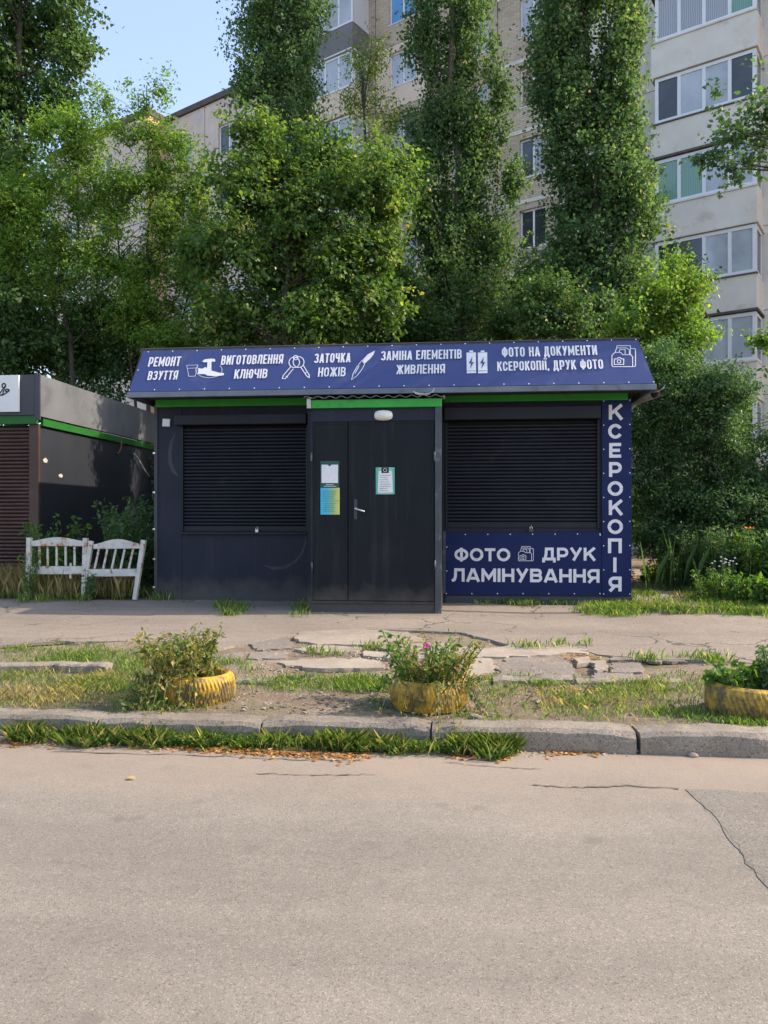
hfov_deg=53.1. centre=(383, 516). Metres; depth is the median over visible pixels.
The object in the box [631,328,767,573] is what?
lilac bush
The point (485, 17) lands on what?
window
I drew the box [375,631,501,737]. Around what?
wilting plant
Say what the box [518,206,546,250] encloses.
window
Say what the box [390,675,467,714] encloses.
tyre planter
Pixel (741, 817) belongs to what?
road patch
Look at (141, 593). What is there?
grass
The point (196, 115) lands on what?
apartment block
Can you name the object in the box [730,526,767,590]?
weed plant
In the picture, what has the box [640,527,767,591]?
iris leaves
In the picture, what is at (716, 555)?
weed plant
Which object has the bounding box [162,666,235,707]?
tyre planter
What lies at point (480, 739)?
grass
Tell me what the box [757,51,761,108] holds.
window
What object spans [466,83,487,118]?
window
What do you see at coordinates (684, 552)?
weed plant
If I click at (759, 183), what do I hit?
window
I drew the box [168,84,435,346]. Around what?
maple tree
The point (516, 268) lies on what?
undergrowth
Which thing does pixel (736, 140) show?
maple tree
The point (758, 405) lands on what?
window
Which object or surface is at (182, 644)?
leafy plant
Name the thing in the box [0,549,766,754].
ground
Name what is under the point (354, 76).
window
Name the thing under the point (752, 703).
tyre planter
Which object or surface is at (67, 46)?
broadleaf tree
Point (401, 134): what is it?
window
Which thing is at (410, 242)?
window
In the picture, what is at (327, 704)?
clods
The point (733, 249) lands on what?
window
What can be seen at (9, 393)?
sign
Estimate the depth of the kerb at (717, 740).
4.66 m
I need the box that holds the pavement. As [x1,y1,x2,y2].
[0,598,767,679]
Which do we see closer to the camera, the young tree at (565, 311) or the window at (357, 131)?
the young tree at (565, 311)
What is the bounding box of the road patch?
[686,789,767,887]
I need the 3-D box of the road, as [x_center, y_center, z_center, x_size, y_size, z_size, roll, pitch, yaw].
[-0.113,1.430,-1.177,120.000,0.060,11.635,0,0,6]
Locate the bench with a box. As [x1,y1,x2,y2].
[25,537,146,599]
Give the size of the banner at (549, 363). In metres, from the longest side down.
6.988 x 0.723 x 0.018 m
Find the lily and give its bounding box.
[744,526,752,572]
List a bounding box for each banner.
[129,339,653,391]
[445,532,601,594]
[602,398,630,595]
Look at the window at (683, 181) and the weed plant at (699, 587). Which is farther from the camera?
the window at (683, 181)
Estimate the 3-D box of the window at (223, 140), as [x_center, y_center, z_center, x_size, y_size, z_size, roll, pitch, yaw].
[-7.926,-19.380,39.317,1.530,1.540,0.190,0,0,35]
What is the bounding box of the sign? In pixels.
[0,375,19,411]
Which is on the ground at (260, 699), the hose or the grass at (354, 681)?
the grass at (354, 681)
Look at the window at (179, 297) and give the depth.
41.41 m
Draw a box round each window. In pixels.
[65,220,76,244]
[98,158,111,182]
[176,139,191,171]
[177,297,191,320]
[220,122,237,154]
[304,50,352,98]
[310,115,352,148]
[315,0,352,36]
[353,54,367,94]
[353,115,367,151]
[388,0,414,26]
[389,48,415,88]
[390,110,415,148]
[399,241,415,271]
[466,15,488,55]
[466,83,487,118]
[518,0,544,38]
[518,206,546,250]
[519,68,538,108]
[521,134,545,178]
[655,0,756,41]
[655,48,756,123]
[655,137,756,203]
[655,223,756,278]
[658,399,756,445]
[678,311,756,364]
[757,0,761,22]
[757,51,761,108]
[757,148,761,193]
[757,225,761,279]
[757,313,761,364]
[757,401,761,435]
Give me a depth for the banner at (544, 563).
10.53 m
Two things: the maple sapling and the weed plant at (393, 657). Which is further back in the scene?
the maple sapling
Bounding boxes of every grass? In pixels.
[0,560,143,600]
[0,582,176,603]
[0,638,767,745]
[0,666,677,725]
[0,718,529,760]
[207,562,767,663]
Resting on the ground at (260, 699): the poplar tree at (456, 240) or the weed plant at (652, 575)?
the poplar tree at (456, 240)
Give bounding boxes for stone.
[467,713,481,718]
[687,752,698,757]
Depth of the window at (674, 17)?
25.21 m
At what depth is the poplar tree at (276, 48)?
23.61 m
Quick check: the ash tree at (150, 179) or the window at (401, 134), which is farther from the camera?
the window at (401, 134)
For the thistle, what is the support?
in the tyre planter at (428, 695)
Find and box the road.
[0,736,767,1023]
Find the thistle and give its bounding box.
[423,643,429,663]
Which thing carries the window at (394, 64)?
in the apartment block at (698, 44)
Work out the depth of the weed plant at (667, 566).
12.35 m
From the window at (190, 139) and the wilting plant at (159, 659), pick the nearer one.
the wilting plant at (159, 659)
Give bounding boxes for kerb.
[0,661,681,685]
[0,708,767,757]
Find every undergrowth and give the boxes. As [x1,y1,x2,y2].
[0,322,765,551]
[1,218,725,374]
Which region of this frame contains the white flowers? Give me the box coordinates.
[711,557,736,588]
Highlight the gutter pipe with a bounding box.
[631,386,664,409]
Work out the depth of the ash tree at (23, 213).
17.42 m
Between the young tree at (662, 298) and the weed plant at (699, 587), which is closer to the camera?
the weed plant at (699, 587)
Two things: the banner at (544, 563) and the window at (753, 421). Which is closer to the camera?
the banner at (544, 563)
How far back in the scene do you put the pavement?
8.26 m
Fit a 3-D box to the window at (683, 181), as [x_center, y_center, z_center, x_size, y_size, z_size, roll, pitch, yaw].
[10.401,-11.162,24.957,3.105,1.517,0.070,0,0,35]
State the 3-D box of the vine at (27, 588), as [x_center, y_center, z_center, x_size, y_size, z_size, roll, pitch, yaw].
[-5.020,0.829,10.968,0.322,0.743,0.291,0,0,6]
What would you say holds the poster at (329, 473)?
attached to the kiosk at (234, 470)
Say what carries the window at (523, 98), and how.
in the apartment block at (698, 44)
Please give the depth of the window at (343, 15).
33.59 m
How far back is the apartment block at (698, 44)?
25.30 m
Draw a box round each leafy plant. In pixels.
[168,634,217,677]
[701,658,765,689]
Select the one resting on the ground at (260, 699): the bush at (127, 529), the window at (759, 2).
the bush at (127, 529)
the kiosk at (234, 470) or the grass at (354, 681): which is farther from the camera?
the kiosk at (234, 470)
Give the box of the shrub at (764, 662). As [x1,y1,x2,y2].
[754,644,767,689]
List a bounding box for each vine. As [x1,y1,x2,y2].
[17,549,44,600]
[81,568,96,600]
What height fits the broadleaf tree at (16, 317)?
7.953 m
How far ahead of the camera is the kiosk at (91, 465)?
13.39 m
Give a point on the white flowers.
(725, 567)
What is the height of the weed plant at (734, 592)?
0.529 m
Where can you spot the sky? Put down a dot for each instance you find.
(186, 33)
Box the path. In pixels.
[631,569,714,611]
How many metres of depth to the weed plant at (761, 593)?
10.10 m
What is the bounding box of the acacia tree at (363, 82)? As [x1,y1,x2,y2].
[327,16,425,226]
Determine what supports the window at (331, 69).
in the apartment block at (698, 44)
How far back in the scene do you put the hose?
16.38 m
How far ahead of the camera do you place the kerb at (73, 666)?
5.92 m
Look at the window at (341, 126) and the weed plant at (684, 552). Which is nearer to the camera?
the weed plant at (684, 552)
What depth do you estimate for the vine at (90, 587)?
10.86 m
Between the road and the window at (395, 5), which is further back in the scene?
the window at (395, 5)
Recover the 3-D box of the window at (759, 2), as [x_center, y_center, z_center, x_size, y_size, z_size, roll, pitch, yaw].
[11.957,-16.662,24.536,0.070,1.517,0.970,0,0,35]
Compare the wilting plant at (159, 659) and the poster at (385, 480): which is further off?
the poster at (385, 480)
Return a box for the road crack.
[62,751,763,876]
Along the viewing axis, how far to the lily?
11.43 m
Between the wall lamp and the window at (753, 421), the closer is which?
the wall lamp
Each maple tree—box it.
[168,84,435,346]
[678,54,767,198]
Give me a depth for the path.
11.98 m
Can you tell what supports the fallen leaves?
on the road
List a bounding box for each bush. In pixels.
[91,495,153,588]
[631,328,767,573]
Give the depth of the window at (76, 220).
45.31 m
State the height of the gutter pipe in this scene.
0.300 m
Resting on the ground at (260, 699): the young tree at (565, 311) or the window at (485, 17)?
the young tree at (565, 311)
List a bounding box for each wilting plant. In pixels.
[116,622,226,715]
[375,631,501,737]
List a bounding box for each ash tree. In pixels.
[0,92,180,425]
[77,58,250,443]
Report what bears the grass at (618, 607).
on the ground at (260, 699)
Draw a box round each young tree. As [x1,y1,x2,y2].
[494,258,604,339]
[592,235,732,493]
[740,322,767,377]
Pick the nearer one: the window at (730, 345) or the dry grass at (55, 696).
the dry grass at (55, 696)
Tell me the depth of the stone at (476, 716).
4.82 m
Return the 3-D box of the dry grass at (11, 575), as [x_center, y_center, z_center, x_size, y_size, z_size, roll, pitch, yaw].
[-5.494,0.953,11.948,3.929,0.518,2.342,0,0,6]
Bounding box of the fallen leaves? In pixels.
[0,653,604,778]
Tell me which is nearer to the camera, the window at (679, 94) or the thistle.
the thistle
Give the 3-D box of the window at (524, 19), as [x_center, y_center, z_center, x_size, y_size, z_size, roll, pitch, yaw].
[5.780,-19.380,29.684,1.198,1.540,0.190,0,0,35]
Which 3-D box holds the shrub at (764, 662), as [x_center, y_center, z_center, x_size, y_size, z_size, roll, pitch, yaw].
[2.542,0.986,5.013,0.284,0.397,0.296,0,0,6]
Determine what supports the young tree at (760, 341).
on the ground at (260, 699)
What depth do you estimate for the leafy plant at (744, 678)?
4.98 m
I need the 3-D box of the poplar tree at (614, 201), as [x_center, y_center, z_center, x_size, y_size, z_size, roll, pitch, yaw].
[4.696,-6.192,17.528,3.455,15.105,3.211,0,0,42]
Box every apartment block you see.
[48,70,284,444]
[290,0,767,549]
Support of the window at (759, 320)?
in the apartment block at (698, 44)
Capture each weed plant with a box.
[373,628,484,717]
[638,564,661,582]
[651,547,693,588]
[676,529,726,586]
[689,563,741,597]
[700,521,760,581]
[715,567,764,603]
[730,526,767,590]
[740,572,767,605]
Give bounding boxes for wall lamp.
[374,410,392,420]
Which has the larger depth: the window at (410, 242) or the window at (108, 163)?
the window at (108, 163)
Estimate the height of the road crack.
0.001 m
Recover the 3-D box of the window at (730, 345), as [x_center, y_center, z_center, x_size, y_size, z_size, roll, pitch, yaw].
[10.401,-5.662,24.957,3.105,1.517,0.070,0,0,35]
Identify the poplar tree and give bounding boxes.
[214,0,345,332]
[394,0,538,341]
[508,0,681,338]
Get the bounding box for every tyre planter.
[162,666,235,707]
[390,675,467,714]
[704,680,767,723]
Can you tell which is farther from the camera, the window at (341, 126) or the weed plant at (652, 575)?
the window at (341, 126)
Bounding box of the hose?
[133,453,149,476]
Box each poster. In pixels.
[320,461,338,486]
[321,488,339,514]
[376,467,394,493]
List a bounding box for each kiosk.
[0,374,153,568]
[127,337,655,613]
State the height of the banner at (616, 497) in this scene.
2.687 m
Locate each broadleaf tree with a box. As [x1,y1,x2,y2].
[0,0,123,425]
[0,270,140,397]
[301,134,524,343]
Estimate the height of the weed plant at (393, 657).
0.660 m
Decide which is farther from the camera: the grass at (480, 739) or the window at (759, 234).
the window at (759, 234)
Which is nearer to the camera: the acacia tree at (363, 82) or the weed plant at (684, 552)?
the weed plant at (684, 552)
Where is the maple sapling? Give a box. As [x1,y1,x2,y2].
[17,513,91,575]
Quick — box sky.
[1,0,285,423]
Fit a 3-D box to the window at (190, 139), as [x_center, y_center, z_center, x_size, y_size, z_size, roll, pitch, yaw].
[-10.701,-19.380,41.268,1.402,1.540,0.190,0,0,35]
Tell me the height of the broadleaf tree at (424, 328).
10.449 m
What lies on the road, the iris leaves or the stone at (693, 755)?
the stone at (693, 755)
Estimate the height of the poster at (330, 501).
0.339 m
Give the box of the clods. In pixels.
[13,668,703,717]
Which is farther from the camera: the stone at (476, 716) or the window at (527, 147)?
the window at (527, 147)

